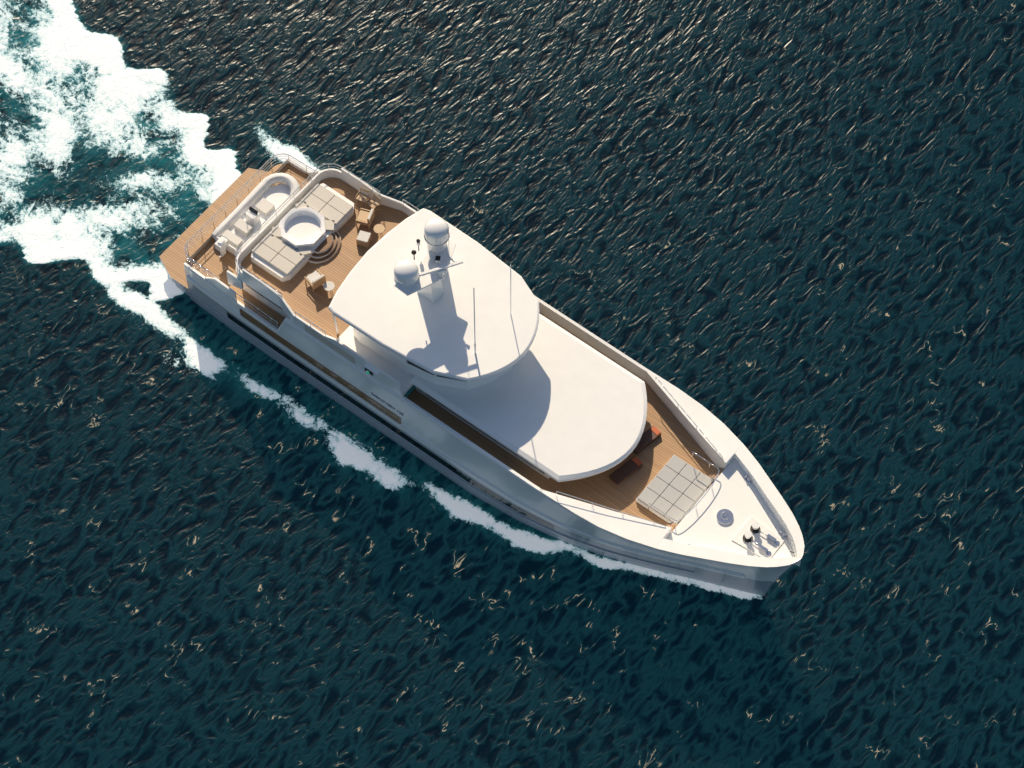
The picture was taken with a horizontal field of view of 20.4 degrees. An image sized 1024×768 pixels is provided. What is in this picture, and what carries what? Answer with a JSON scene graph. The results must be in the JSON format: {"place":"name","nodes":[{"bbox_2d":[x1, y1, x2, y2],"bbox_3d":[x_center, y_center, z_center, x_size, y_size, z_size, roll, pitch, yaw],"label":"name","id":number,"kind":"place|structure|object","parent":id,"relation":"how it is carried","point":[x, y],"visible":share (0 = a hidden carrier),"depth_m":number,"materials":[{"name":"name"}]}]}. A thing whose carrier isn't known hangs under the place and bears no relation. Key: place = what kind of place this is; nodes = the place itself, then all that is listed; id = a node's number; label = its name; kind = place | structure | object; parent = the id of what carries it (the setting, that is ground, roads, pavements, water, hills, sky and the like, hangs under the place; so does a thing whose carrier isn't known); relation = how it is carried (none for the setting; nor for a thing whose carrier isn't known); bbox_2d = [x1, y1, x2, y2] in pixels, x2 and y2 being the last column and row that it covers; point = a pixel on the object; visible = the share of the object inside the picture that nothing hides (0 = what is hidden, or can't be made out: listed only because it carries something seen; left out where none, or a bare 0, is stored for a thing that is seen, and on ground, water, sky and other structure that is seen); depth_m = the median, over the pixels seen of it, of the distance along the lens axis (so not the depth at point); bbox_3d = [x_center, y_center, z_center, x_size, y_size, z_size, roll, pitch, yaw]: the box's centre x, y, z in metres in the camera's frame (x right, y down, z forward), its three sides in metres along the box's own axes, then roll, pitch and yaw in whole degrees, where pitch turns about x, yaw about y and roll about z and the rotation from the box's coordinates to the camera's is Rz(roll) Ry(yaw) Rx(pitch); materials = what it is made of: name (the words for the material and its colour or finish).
{"place":"outdoors","nodes":[
{"label":"outdoors","id":0,"kind":"place"},
{"bbox_2d":[251,183,354,281],"bbox_3d":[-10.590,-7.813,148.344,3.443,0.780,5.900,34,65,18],"label":"spa island","id":1,"kind":"structure","parent":0,"point":[296,239],"depth_m":148.19,"materials":[{"name":"white fabric"}]},
{"bbox_2d":[0,0,1023,767],"bbox_3d":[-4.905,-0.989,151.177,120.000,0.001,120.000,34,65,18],"label":"sea","id":2,"kind":"structure","parent":0,"point":[782,240],"depth_m":150.44,"materials":[{"name":"teal liquid"}]},
{"bbox_2d":[159,168,310,295],"bbox_3d":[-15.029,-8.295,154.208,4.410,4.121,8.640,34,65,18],"label":"swim platform","id":3,"kind":"structure","parent":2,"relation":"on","point":[172,256],"depth_m":154.39,"materials":[{"name":"wood"}]},
{"bbox_2d":[184,158,804,595],"bbox_3d":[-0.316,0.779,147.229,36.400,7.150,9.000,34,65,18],"label":"hull","id":4,"kind":"object","parent":2,"relation":"on","point":[646,536],"visible":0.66,"depth_m":143.65,"materials":[{"name":"paint"}]},
{"bbox_2d":[185,164,310,299],"bbox_3d":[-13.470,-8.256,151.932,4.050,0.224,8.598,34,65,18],"label":"aft deck","id":5,"kind":"structure","parent":4,"relation":"on","point":[207,255],"depth_m":150.97,"materials":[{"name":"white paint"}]},
{"bbox_2d":[211,173,299,257],"bbox_3d":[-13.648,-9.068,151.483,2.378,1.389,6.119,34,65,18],"label":"tender","id":6,"kind":"object","parent":5,"relation":"on","point":[239,225],"visible":0.79,"depth_m":151.65,"materials":[{"name":"white rubber"},{"name":"white paint"},{"name":"grey fabric"}]},
{"bbox_2d":[205,170,321,300],"bbox_3d":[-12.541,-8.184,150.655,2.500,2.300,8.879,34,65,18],"label":"aft wings","id":7,"kind":"object","parent":5,"relation":"on","point":[234,280],"visible":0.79,"depth_m":148.76},
{"bbox_2d":[304,325,354,363],"bbox_3d":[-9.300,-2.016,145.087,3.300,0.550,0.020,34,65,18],"label":"side recess","id":8,"kind":"object","parent":4,"relation":"attached to","point":[330,344],"visible":1,"depth_m":145.06,"materials":[{"name":"beige metal"}]},
{"bbox_2d":[185,154,722,526],"bbox_3d":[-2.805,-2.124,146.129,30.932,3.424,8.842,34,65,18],"label":"rails","id":9,"kind":"object","parent":4,"relation":"attached to","point":[204,269],"visible":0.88,"depth_m":148.59,"materials":[{"name":"silver metal"}]},
{"bbox_2d":[186,276,744,578],"bbox_3d":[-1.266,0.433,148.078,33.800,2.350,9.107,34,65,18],"label":"hull stripe","id":10,"kind":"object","parent":4,"relation":"attached to","point":[324,371],"depth_m":147.21,"materials":[{"name":"black paint"}]},
{"bbox_2d":[238,165,716,525],"bbox_3d":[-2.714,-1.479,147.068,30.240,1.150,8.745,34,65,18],"label":"teak deck","id":11,"kind":"object","parent":4,"relation":"on","point":[653,457],"visible":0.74,"depth_m":143.29,"materials":[{"name":"brown wood"}]},
{"bbox_2d":[243,282,288,317],"bbox_3d":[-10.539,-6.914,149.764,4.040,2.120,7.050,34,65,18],"label":"house","id":12,"kind":"structure","parent":11,"relation":"on","point":[264,300],"depth_m":149.01,"materials":[{"name":"white paint"}]},
{"bbox_2d":[236,176,413,396],"bbox_3d":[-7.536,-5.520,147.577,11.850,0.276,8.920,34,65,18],"label":"deck","id":13,"kind":"structure","parent":12,"relation":"on","point":[301,297],"depth_m":147.38,"materials":[{"name":"brown wood"}]},
{"bbox_2d":[236,168,416,392],"bbox_3d":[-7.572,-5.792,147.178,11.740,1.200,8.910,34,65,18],"label":"bulwark","id":14,"kind":"object","parent":13,"relation":"on","point":[271,293],"visible":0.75,"depth_m":147.92,"materials":[{"name":"white paint"}]},
{"bbox_2d":[364,364,378,379],"bbox_3d":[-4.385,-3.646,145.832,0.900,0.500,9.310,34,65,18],"label":"nav lights","id":15,"kind":"object","parent":14,"relation":"attached to","point":[371,371],"visible":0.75,"depth_m":143.88,"materials":[{"name":"white paint"}]},
{"bbox_2d":[332,314,338,333],"bbox_3d":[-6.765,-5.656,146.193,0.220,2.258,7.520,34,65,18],"label":"roof posts","id":16,"kind":"object","parent":13,"relation":"on","point":[336,327],"visible":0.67,"depth_m":144.87,"materials":[{"name":"white metal"}]},
{"bbox_2d":[304,187,384,293],"bbox_3d":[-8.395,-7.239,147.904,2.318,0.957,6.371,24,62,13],"label":"deck furniture","id":17,"kind":"object","parent":13,"relation":"on","point":[315,279],"visible":1,"depth_m":148.33,"materials":[{"name":"beige wood"}]},
{"bbox_2d":[353,328,513,389],"bbox_3d":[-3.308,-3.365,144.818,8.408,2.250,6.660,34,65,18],"label":"wheelhouse","id":18,"kind":"object","parent":13,"relation":"on","point":[409,367],"visible":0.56,"depth_m":143.85,"materials":[{"name":"white paint"}]},
{"bbox_2d":[328,208,539,381],"bbox_3d":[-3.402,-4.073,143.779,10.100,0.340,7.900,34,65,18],"label":"roof","id":19,"kind":"structure","parent":18,"relation":"on","point":[370,300],"depth_m":143.39,"materials":[{"name":"white paint"}]},
{"bbox_2d":[394,218,510,353],"bbox_3d":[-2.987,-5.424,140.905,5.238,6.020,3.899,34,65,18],"label":"mast","id":20,"kind":"object","parent":19,"relation":"on","point":[425,276],"visible":1,"depth_m":141.42,"materials":[{"name":"white metal"}]},
{"bbox_2d":[411,313,646,481],"bbox_3d":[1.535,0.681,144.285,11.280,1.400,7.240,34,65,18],"label":"roof","id":21,"kind":"structure","parent":11,"relation":"on","point":[557,403],"depth_m":143.23,"materials":[{"name":"white paint"}]},
{"bbox_2d":[609,426,660,484],"bbox_3d":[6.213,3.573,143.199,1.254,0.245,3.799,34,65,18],"label":"loungers","id":22,"kind":"object","parent":11,"relation":"on","point":[628,468],"visible":0.98,"depth_m":142.87,"materials":[{"name":"brown"}]},
{"bbox_2d":[636,455,712,523],"bbox_3d":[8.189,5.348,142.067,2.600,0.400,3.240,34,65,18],"label":"sunpad","id":23,"kind":"object","parent":11,"relation":"on","point":[676,488],"visible":1,"depth_m":141.86,"materials":[{"name":"white fabric cushions"}]},
{"bbox_2d":[667,467,723,531],"bbox_3d":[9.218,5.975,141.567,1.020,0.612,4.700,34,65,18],"label":"steps","id":24,"kind":"structure","parent":11,"relation":"on","point":[713,475],"depth_m":142.25,"materials":[{"name":"white paint"}]},
{"bbox_2d":[666,458,794,565],"bbox_3d":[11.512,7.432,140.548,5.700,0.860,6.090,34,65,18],"label":"foredeck","id":25,"kind":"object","parent":4,"relation":"on","point":[736,494],"depth_m":140.47,"materials":[{"name":"white paint"}]},
{"bbox_2d":[689,475,793,555],"bbox_3d":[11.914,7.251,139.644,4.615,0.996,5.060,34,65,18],"label":"anchor gear","id":26,"kind":"object","parent":25,"relation":"on","point":[724,516],"visible":1,"depth_m":139.97,"materials":[{"name":"silver metal"}]}
]}

